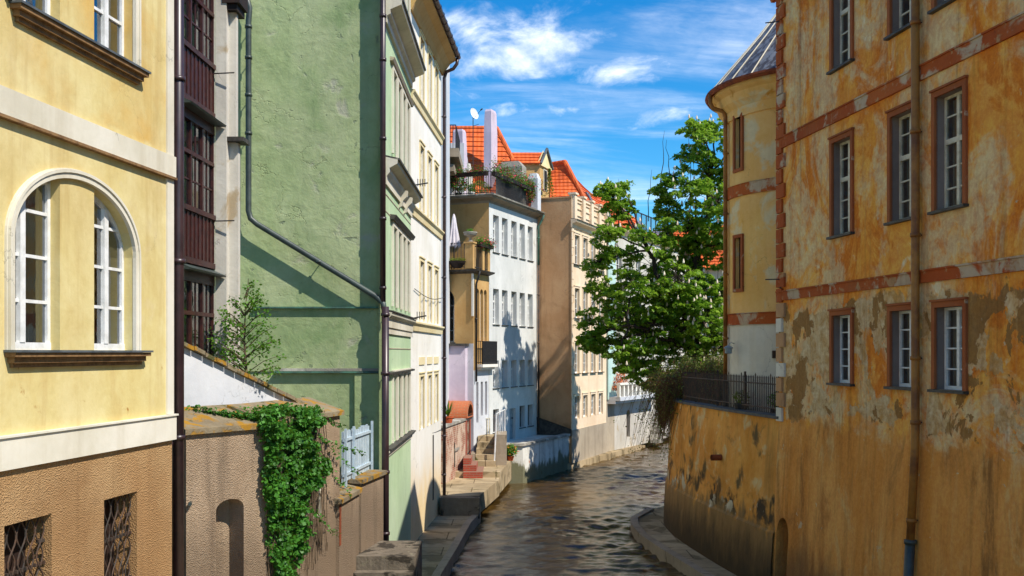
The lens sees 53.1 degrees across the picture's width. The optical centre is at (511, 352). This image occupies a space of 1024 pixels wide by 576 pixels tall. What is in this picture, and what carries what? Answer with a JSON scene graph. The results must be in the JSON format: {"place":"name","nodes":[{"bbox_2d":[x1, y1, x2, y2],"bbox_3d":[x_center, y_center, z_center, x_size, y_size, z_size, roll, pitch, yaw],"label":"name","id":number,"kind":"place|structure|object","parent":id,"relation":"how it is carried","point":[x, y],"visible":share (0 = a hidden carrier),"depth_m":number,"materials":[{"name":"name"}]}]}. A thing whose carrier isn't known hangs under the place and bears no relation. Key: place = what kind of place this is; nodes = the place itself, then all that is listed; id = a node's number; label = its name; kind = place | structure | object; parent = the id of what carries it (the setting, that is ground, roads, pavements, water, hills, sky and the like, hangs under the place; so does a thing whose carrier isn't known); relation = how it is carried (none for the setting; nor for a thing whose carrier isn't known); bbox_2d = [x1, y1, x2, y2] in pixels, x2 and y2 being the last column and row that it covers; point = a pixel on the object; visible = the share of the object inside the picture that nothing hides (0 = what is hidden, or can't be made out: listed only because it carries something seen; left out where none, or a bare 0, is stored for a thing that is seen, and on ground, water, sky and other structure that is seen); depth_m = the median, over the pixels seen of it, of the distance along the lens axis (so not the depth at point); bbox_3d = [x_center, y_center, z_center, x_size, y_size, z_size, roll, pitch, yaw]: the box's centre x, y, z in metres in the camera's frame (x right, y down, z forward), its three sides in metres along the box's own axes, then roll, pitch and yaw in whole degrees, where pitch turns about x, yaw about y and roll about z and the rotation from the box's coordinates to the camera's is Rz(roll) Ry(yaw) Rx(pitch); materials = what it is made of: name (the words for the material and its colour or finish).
{"place":"outdoors","nodes":[
{"label":"outdoors","id":0,"kind":"place"},
{"bbox_2d":[411,0,460,540],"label":"cream house","id":1,"kind":"structure","parent":0,"point":[440,53],"depth_m":33.34,"materials":[{"name":"paint"}]},
{"bbox_2d":[419,29,425,104],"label":"window","id":2,"kind":"structure","parent":1,"relation":"in","point":[421,35],"depth_m":32.43,"materials":[{"name":"beige paint"}]},
{"bbox_2d":[419,139,425,212],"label":"window","id":3,"kind":"structure","parent":1,"relation":"in","point":[421,145],"depth_m":32.37,"materials":[{"name":"beige paint"}]},
{"bbox_2d":[419,256,425,320],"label":"window","id":4,"kind":"structure","parent":1,"relation":"in","point":[421,259],"depth_m":31.99,"materials":[{"name":"beige paint"}]},
{"bbox_2d":[419,372,425,429],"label":"window","id":5,"kind":"structure","parent":1,"relation":"in","point":[421,374],"depth_m":31.92,"materials":[{"name":"beige paint"}]},
{"bbox_2d":[427,46,432,115],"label":"window","id":6,"kind":"structure","parent":1,"relation":"in","point":[429,53],"depth_m":33.44,"materials":[{"name":"beige paint"}]},
{"bbox_2d":[427,150,432,219],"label":"window","id":7,"kind":"structure","parent":1,"relation":"in","point":[429,155],"depth_m":33.44,"materials":[{"name":"beige paint"}]},
{"bbox_2d":[427,261,432,322],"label":"window","id":8,"kind":"structure","parent":1,"relation":"in","point":[429,264],"depth_m":33.44,"materials":[{"name":"beige paint"}]},
{"bbox_2d":[427,371,432,425],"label":"window","id":9,"kind":"structure","parent":1,"relation":"in","point":[428,372],"depth_m":33.44,"materials":[{"name":"beige paint"}]},
{"bbox_2d":[434,60,439,127],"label":"window","id":10,"kind":"structure","parent":1,"relation":"in","point":[436,66],"depth_m":35.86,"materials":[{"name":"beige paint"}]},
{"bbox_2d":[434,159,439,225],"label":"window","id":11,"kind":"structure","parent":1,"relation":"in","point":[436,163],"depth_m":35.86,"materials":[{"name":"beige paint"}]},
{"bbox_2d":[434,265,439,323],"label":"window","id":12,"kind":"structure","parent":1,"relation":"in","point":[436,267],"depth_m":35.86,"materials":[{"name":"beige paint"}]},
{"bbox_2d":[434,370,439,422],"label":"window","id":13,"kind":"structure","parent":1,"relation":"in","point":[435,371],"depth_m":35.86,"materials":[{"name":"beige paint"}]},
{"bbox_2d":[439,460,511,512],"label":"quay","id":14,"kind":"structure","parent":0,"point":[490,486],"depth_m":40.56,"materials":[{"name":"stone"}]},
{"bbox_2d":[441,401,472,483],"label":"brick wall","id":15,"kind":"structure","parent":14,"relation":"on","point":[458,438],"depth_m":43.08,"materials":[{"name":"red brick"}]},
{"bbox_2d":[441,401,453,422],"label":"aloe pot","id":16,"kind":"object","parent":15,"relation":"on","point":[449,419],"visible":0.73,"depth_m":41.19,"materials":[{"name":"ceramic"}]},
{"bbox_2d":[449,343,468,418],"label":"lilac annex","id":17,"kind":"object","parent":14,"relation":"on","point":[457,371],"visible":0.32,"depth_m":45.40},
{"bbox_2d":[463,455,483,477],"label":"brick steps","id":18,"kind":"structure","parent":14,"relation":"on","point":[472,469],"depth_m":42.20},
{"bbox_2d":[471,409,506,466],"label":"canal stairs","id":19,"kind":"structure","parent":14,"relation":"on","point":[491,450],"depth_m":44.62,"materials":[{"name":"stone"}]},
{"bbox_2d":[507,443,518,460],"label":"flower pot","id":20,"kind":"object","parent":14,"relation":"on","point":[512,451],"visible":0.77,"depth_m":46.49,"materials":[{"name":"ceramic"}]},
{"bbox_2d":[451,126,526,197],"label":"tiled roof","id":21,"kind":"structure","parent":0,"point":[475,143],"depth_m":55.53,"materials":[{"name":"tile"}]},
{"bbox_2d":[484,109,496,186],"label":"chimney","id":22,"kind":"object","parent":21,"relation":"on","point":[490,134],"visible":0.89,"depth_m":53.72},
{"bbox_2d":[416,437,667,575],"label":"bank","id":23,"kind":"structure","parent":0,"point":[438,535],"depth_m":32.61,"materials":[{"name":"stone"}]},
{"bbox_2d":[0,0,185,575],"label":"yellow house","id":24,"kind":"structure","parent":23,"relation":"on","point":[92,263],"depth_m":13.21,"materials":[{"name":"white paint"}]},
{"bbox_2d":[4,517,45,575],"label":"cellar window","id":25,"kind":"structure","parent":24,"relation":"in","point":[15,535],"depth_m":12.10,"materials":[{"name":"black metal"}]},
{"bbox_2d":[15,181,50,349],"bbox_3d":[-5.792,-1.081,12.066,0.192,2.103,0.972,0,0,8],"label":"window","id":26,"kind":"structure","parent":24,"relation":"in","point":[27,257],"depth_m":12.39,"materials":[{"name":"white paint"}]},
{"bbox_2d":[24,0,49,14],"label":"window","id":27,"kind":"structure","parent":24,"relation":"in","point":[46,3],"depth_m":12.48,"materials":[{"name":"white paint"}]},
{"bbox_2d":[94,0,123,56],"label":"window","id":28,"kind":"structure","parent":24,"relation":"in","point":[103,10],"depth_m":13.82,"materials":[{"name":"white paint"}]},
{"bbox_2d":[94,195,124,349],"bbox_3d":[-5.503,-1.084,13.805,0.080,2.108,0.997,0,0,8],"label":"window","id":29,"kind":"structure","parent":24,"relation":"in","point":[105,218],"depth_m":13.80,"materials":[{"name":"white paint"}]},
{"bbox_2d":[104,494,131,575],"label":"cellar window","id":30,"kind":"structure","parent":24,"relation":"in","point":[109,520],"depth_m":14.21,"materials":[{"name":"black metal"}]},
{"bbox_2d":[184,0,249,368],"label":"gallery house","id":31,"kind":"structure","parent":23,"relation":"on","point":[213,142],"depth_m":19.10,"materials":[{"name":"brown paint"}]},
{"bbox_2d":[184,281,213,355],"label":"gallery window","id":32,"kind":"structure","parent":31,"relation":"in","point":[189,313],"depth_m":18.47,"materials":[{"name":"brown paint"}]},
{"bbox_2d":[184,121,213,214],"bbox_3d":[-5.718,-3.295,18.205,0.270,1.490,1.865,0,0,2],"label":"gallery window","id":33,"kind":"structure","parent":31,"relation":"in","point":[194,187],"depth_m":18.47,"materials":[{"name":"brown paint"}]},
{"bbox_2d":[184,0,213,63],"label":"gallery window","id":34,"kind":"structure","parent":31,"relation":"in","point":[198,23],"depth_m":18.47,"materials":[{"name":"brown paint"}]},
{"bbox_2d":[184,404,360,575],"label":"garden wall","id":35,"kind":"structure","parent":23,"relation":"on","point":[224,518],"depth_m":16.69,"materials":[{"name":"paint"}]},
{"bbox_2d":[185,402,365,575],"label":"ivy","id":36,"kind":"object","parent":35,"relation":"attached to","point":[303,449],"visible":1,"depth_m":17.85,"materials":[{"name":"green plant"}]},
{"bbox_2d":[227,397,343,575],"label":"garden wall","id":37,"kind":"structure","parent":23,"relation":"on","point":[325,565],"depth_m":19.68,"materials":[{"name":"beige concrete"}]},
{"bbox_2d":[238,0,425,540],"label":"green house","id":38,"kind":"structure","parent":23,"relation":"on","point":[331,196],"depth_m":24.10,"materials":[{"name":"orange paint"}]},
{"bbox_2d":[392,64,397,157],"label":"window","id":39,"kind":"structure","parent":38,"relation":"in","point":[394,73],"depth_m":26.19,"materials":[{"name":"white paint"}]},
{"bbox_2d":[392,221,397,307],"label":"window","id":40,"kind":"structure","parent":38,"relation":"in","point":[394,225],"depth_m":26.23,"materials":[{"name":"white paint"}]},
{"bbox_2d":[392,370,398,442],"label":"window","id":41,"kind":"structure","parent":38,"relation":"in","point":[396,386],"depth_m":26.23,"materials":[{"name":"white paint"}]},
{"bbox_2d":[398,76,402,161],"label":"window","id":42,"kind":"structure","parent":38,"relation":"in","point":[400,87],"depth_m":27.29,"materials":[{"name":"white paint"}]},
{"bbox_2d":[398,226,402,309],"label":"window","id":43,"kind":"structure","parent":38,"relation":"in","point":[400,232],"depth_m":27.29,"materials":[{"name":"white paint"}]},
{"bbox_2d":[397,369,403,439],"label":"window","id":44,"kind":"structure","parent":38,"relation":"in","point":[400,382],"depth_m":27.29,"materials":[{"name":"white paint"}]},
{"bbox_2d":[403,88,406,168],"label":"window","id":45,"kind":"structure","parent":38,"relation":"in","point":[404,93],"depth_m":28.38,"materials":[{"name":"white paint"}]},
{"bbox_2d":[403,231,406,310],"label":"window","id":46,"kind":"structure","parent":38,"relation":"in","point":[404,235],"depth_m":28.38,"materials":[{"name":"white paint"}]},
{"bbox_2d":[403,368,407,435],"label":"window","id":47,"kind":"structure","parent":38,"relation":"in","point":[405,373],"depth_m":28.38,"materials":[{"name":"white paint"}]},
{"bbox_2d":[407,97,410,175],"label":"window","id":48,"kind":"structure","parent":38,"relation":"in","point":[408,103],"depth_m":29.41,"materials":[{"name":"white paint"}]},
{"bbox_2d":[407,236,410,312],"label":"window","id":49,"kind":"structure","parent":38,"relation":"in","point":[408,239],"depth_m":29.41,"materials":[{"name":"white paint"}]},
{"bbox_2d":[407,368,411,432],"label":"window","id":50,"kind":"structure","parent":38,"relation":"in","point":[408,383],"depth_m":29.41,"materials":[{"name":"white paint"}]},
{"bbox_2d":[334,483,362,575],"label":"garden wall","id":51,"kind":"structure","parent":23,"relation":"on","point":[347,551],"depth_m":20.84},
{"bbox_2d":[340,469,386,551],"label":"garden wall","id":52,"kind":"structure","parent":23,"relation":"on","point":[370,482],"depth_m":22.64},
{"bbox_2d":[341,421,372,487],"bbox_3d":[-3.371,2.190,22.446,0.112,1.220,2.509,0,0,5],"label":"picket fence","id":53,"kind":"object","parent":52,"relation":"on","point":[353,437],"visible":0.91,"depth_m":22.33,"materials":[{"name":"blue paint"}]},
{"bbox_2d":[353,541,421,575],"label":"concrete steps","id":54,"kind":"structure","parent":23,"relation":"on","point":[391,558],"depth_m":21.50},
{"bbox_2d":[441,65,467,420],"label":"set back house","id":55,"kind":"structure","parent":23,"relation":"on","point":[454,154],"depth_m":44.39,"materials":[{"name":"paint"}]},
{"bbox_2d":[432,512,480,575],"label":"ledge kerb","id":56,"kind":"structure","parent":23,"relation":"on","point":[453,552],"depth_m":30.12,"materials":[{"name":"stone"}]},
{"bbox_2d":[440,496,479,518],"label":"stone block","id":57,"kind":"structure","parent":23,"relation":"on","point":[459,505],"depth_m":35.75,"materials":[{"name":"stone"}]},
{"bbox_2d":[449,241,497,451],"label":"balcony bay","id":58,"kind":"object","parent":23,"relation":"on","point":[469,286],"visible":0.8,"depth_m":45.89,"materials":[{"name":"yellow paint"}]},
{"bbox_2d":[450,214,460,268],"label":"closed parasol","id":59,"kind":"object","parent":58,"relation":"on","point":[454,235],"visible":0.96,"depth_m":45.98,"materials":[{"name":"fabric"}]},
{"bbox_2d":[449,257,465,267],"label":"planter bowl","id":60,"kind":"object","parent":58,"relation":"on","point":[456,263],"visible":0.99,"depth_m":45.32,"materials":[{"name":"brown wood"}]},
{"bbox_2d":[463,229,476,241],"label":"garden urn","id":61,"kind":"object","parent":58,"relation":"on","point":[468,233],"visible":1,"depth_m":45.57,"materials":[{"name":"grey stone"}]},
{"bbox_2d":[474,235,496,250],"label":"flower box","id":62,"kind":"object","parent":58,"relation":"attached to","point":[484,243],"visible":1,"depth_m":46.39,"materials":[{"name":"green wood"}]},
{"bbox_2d":[450,171,544,440],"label":"terrace house","id":63,"kind":"structure","parent":23,"relation":"on","point":[506,223],"depth_m":49.70,"materials":[{"name":"white paint"}]},
{"bbox_2d":[450,172,467,194],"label":"potted shrub","id":64,"kind":"object","parent":63,"relation":"on","point":[452,185],"visible":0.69,"depth_m":48.47,"materials":[{"name":"green plant"}]},
{"bbox_2d":[452,129,466,194],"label":"chimney","id":65,"kind":"object","parent":63,"relation":"on","point":[462,134],"visible":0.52,"depth_m":50.20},
{"bbox_2d":[450,165,487,177],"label":"flower box","id":66,"kind":"object","parent":63,"relation":"attached to","point":[470,173],"visible":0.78,"depth_m":47.33,"materials":[{"name":"green wood"}]},
{"bbox_2d":[467,180,489,193],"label":"potted shrub","id":67,"kind":"object","parent":63,"relation":"on","point":[484,190],"visible":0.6,"depth_m":49.04,"materials":[{"name":"green plant"}]},
{"bbox_2d":[488,155,510,182],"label":"flower box","id":68,"kind":"object","parent":63,"relation":"attached to","point":[500,174],"visible":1,"depth_m":47.61,"materials":[{"name":"green wood"}]},
{"bbox_2d":[496,161,525,203],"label":"chimney","id":69,"kind":"object","parent":63,"relation":"on","point":[516,163],"visible":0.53,"depth_m":51.51,"materials":[{"name":"grey stone"}]},
{"bbox_2d":[510,408,512,438],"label":"door","id":70,"kind":"structure","parent":63,"relation":"in","point":[511,410],"depth_m":50.36,"materials":[{"name":"grey paint"}]},
{"bbox_2d":[504,159,521,186],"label":"flower box","id":71,"kind":"object","parent":63,"relation":"attached to","point":[514,180],"visible":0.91,"depth_m":49.39,"materials":[{"name":"green plant"}]},
{"bbox_2d":[514,156,533,191],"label":"flower box","id":72,"kind":"object","parent":63,"relation":"attached to","point":[525,185],"visible":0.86,"depth_m":50.87,"materials":[{"name":"green wood"}]},
{"bbox_2d":[527,173,540,210],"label":"chimney","id":73,"kind":"object","parent":63,"relation":"on","point":[536,204],"visible":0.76,"depth_m":52.12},
{"bbox_2d":[507,417,571,483],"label":"terrace wall","id":74,"kind":"structure","parent":23,"relation":"on","point":[543,452],"depth_m":49.61,"materials":[{"name":"paint"}]},
{"bbox_2d":[526,160,623,462],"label":"beige house","id":75,"kind":"structure","parent":23,"relation":"on","point":[572,387],"depth_m":53.26,"materials":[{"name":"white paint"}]},
{"bbox_2d":[511,148,553,197],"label":"dormer","id":76,"kind":"object","parent":75,"relation":"on","point":[540,163],"visible":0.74,"depth_m":55.05,"materials":[{"name":"beige paint"}]},
{"bbox_2d":[542,168,555,196],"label":"potted conifer","id":77,"kind":"object","parent":75,"relation":"on","point":[549,186],"visible":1,"depth_m":53.96,"materials":[{"name":"green plant"}]},
{"bbox_2d":[573,232,579,265],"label":"window","id":78,"kind":"structure","parent":75,"relation":"in","point":[575,233],"depth_m":53.83,"materials":[{"name":"white paint"}]},
{"bbox_2d":[573,285,580,318],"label":"window","id":79,"kind":"structure","parent":75,"relation":"in","point":[575,286],"depth_m":53.83,"materials":[{"name":"white paint"}]},
{"bbox_2d":[574,340,580,373],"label":"window","id":80,"kind":"structure","parent":75,"relation":"in","point":[574,340],"depth_m":53.83,"materials":[{"name":"white paint"}]},
{"bbox_2d":[574,393,580,418],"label":"window","id":81,"kind":"structure","parent":75,"relation":"in","point":[577,394],"depth_m":53.83,"materials":[{"name":"white paint"}]},
{"bbox_2d":[598,390,603,413],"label":"window","id":82,"kind":"structure","parent":75,"relation":"in","point":[599,392],"depth_m":57.92,"materials":[{"name":"white paint"}]},
{"bbox_2d":[591,193,685,451],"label":"house","id":83,"kind":"structure","parent":23,"relation":"on","point":[617,436],"depth_m":60.94,"materials":[{"name":"white paint"}]},
{"bbox_2d":[649,416,662,442],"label":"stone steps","id":84,"kind":"structure","parent":23,"relation":"on","point":[654,440],"depth_m":64.90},
{"bbox_2d":[665,226,722,359],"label":"background house","id":85,"kind":"structure","parent":23,"relation":"on","point":[717,274],"depth_m":79.92,"materials":[{"name":"white paint"}]},
{"bbox_2d":[450,440,685,575],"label":"canal water","id":86,"kind":"structure","parent":0,"point":[573,522],"depth_m":35.67,"materials":[{"name":"liquid"}]},
{"bbox_2d":[439,0,775,234],"label":"sky","id":87,"kind":"structure","parent":0,"point":[598,85],"materials":[{"name":"blue"}]},
{"bbox_2d":[638,507,772,575],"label":"bank","id":88,"kind":"structure","parent":0,"point":[651,524],"depth_m":31.32,"materials":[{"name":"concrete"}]},
{"bbox_2d":[631,508,713,575],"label":"ledge kerb","id":89,"kind":"structure","parent":88,"relation":"on","point":[676,560],"depth_m":29.84,"materials":[{"name":"stone"}]},
{"bbox_2d":[664,397,778,575],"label":"curved canal wall","id":90,"kind":"structure","parent":88,"relation":"on","point":[719,494],"depth_m":27.78,"materials":[{"name":"paint"}]},
{"bbox_2d":[613,345,722,465],"bbox_3d":[6.715,1.791,34.483,5.930,4.307,8.418,0,0,-11],"label":"hanging bush","id":91,"kind":"object","parent":90,"relation":"on","point":[668,388],"visible":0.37,"depth_m":33.90,"materials":[{"name":"green plant"}]},
{"bbox_2d":[682,369,778,413],"bbox_3d":[5.980,1.010,28.711,0.179,1.020,8.533,0,0,-7],"label":"iron fence","id":92,"kind":"object","parent":90,"relation":"on","point":[692,383],"visible":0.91,"depth_m":28.45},
{"bbox_2d":[732,390,747,408],"bbox_3d":[6.178,1.289,27.525,0.531,0.642,0.528,0,0,0],"label":"terrace plant","id":93,"kind":"object","parent":90,"relation":"on","point":[737,405],"visible":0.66,"depth_m":27.40,"materials":[{"name":"green plant"}]},
{"bbox_2d":[765,0,1023,575],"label":"orange palace","id":94,"kind":"structure","parent":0,"point":[899,279],"depth_m":19.22,"materials":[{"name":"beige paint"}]},
{"bbox_2d":[826,0,854,74],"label":"window","id":95,"kind":"structure","parent":94,"relation":"in","point":[849,10],"depth_m":21.73,"materials":[{"name":"beige paint"}]},
{"bbox_2d":[826,127,854,239],"bbox_3d":[6.942,-3.495,21.356,0.310,2.170,1.100,0,0,-8],"label":"window","id":96,"kind":"structure","parent":94,"relation":"in","point":[842,135],"depth_m":21.61,"materials":[{"name":"beige paint"}]},
{"bbox_2d":[826,307,854,386],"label":"window","id":97,"kind":"structure","parent":94,"relation":"in","point":[848,312],"depth_m":21.57,"materials":[{"name":"white paint"}]},
{"bbox_2d":[883,0,910,40],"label":"window","id":98,"kind":"structure","parent":94,"relation":"in","point":[890,34],"depth_m":19.33,"materials":[{"name":"beige paint"}]},
{"bbox_2d":[883,100,910,225],"bbox_3d":[7.343,-3.495,18.956,0.409,2.170,1.100,0,0,-8],"label":"window","id":99,"kind":"structure","parent":94,"relation":"in","point":[904,107],"depth_m":19.33,"materials":[{"name":"beige paint"}]},
{"bbox_2d":[883,302,910,390],"bbox_3d":[7.344,-0.115,18.958,0.409,1.610,1.100,0,0,-8],"label":"window","id":100,"kind":"structure","parent":94,"relation":"in","point":[902,306],"depth_m":19.33,"materials":[{"name":"white paint"}]},
{"bbox_2d":[927,0,955,14],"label":"window","id":101,"kind":"structure","parent":94,"relation":"in","point":[935,8],"depth_m":17.70,"materials":[{"name":"beige paint"}]},
{"bbox_2d":[927,75,968,214],"bbox_3d":[7.562,-3.495,17.447,0.409,2.170,1.100,0,0,-8],"label":"window","id":102,"kind":"structure","parent":94,"relation":"in","point":[959,140],"depth_m":17.64,"materials":[{"name":"beige paint"}]},
{"bbox_2d":[927,297,968,393],"bbox_3d":[7.562,-0.115,17.446,0.409,1.610,1.100,0,0,-8],"label":"window","id":103,"kind":"structure","parent":94,"relation":"in","point":[960,315],"depth_m":17.63,"materials":[{"name":"white paint"}]},
{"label":"garden terrace","id":104,"kind":"structure","parent":0,"visible":0},
{"bbox_2d":[573,114,722,392],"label":"chestnut tree","id":105,"kind":"object","parent":104,"relation":"on","point":[671,301],"visible":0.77,"depth_m":46.43,"materials":[{"name":"green plant"}]},
{"bbox_2d":[705,14,778,411],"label":"round tower","id":106,"kind":"structure","parent":104,"relation":"on","point":[740,98],"depth_m":27.63,"materials":[{"name":"yellow paint"}]},
{"bbox_2d":[733,112,743,172],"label":"window","id":107,"kind":"structure","parent":106,"relation":"in","point":[741,121],"depth_m":28.04,"materials":[{"name":"brown wood"}]},
{"bbox_2d":[733,233,743,292],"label":"window","id":108,"kind":"structure","parent":106,"relation":"in","point":[741,236],"depth_m":28.04,"materials":[{"name":"brown wood"}]},
{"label":"yard floor","id":109,"kind":"structure","parent":0,"visible":0},
{"bbox_2d":[184,342,304,406],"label":"lean to wall","id":110,"kind":"structure","parent":109,"relation":"on","point":[209,379],"depth_m":17.88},
{"bbox_2d":[204,278,286,386],"bbox_3d":[-4.860,0.672,18.678,1.604,4.056,0.769,0,0,0],"label":"birch sapling","id":111,"kind":"object","parent":109,"relation":"on","point":[231,353],"visible":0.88,"depth_m":18.69,"materials":[{"name":"green plant"}]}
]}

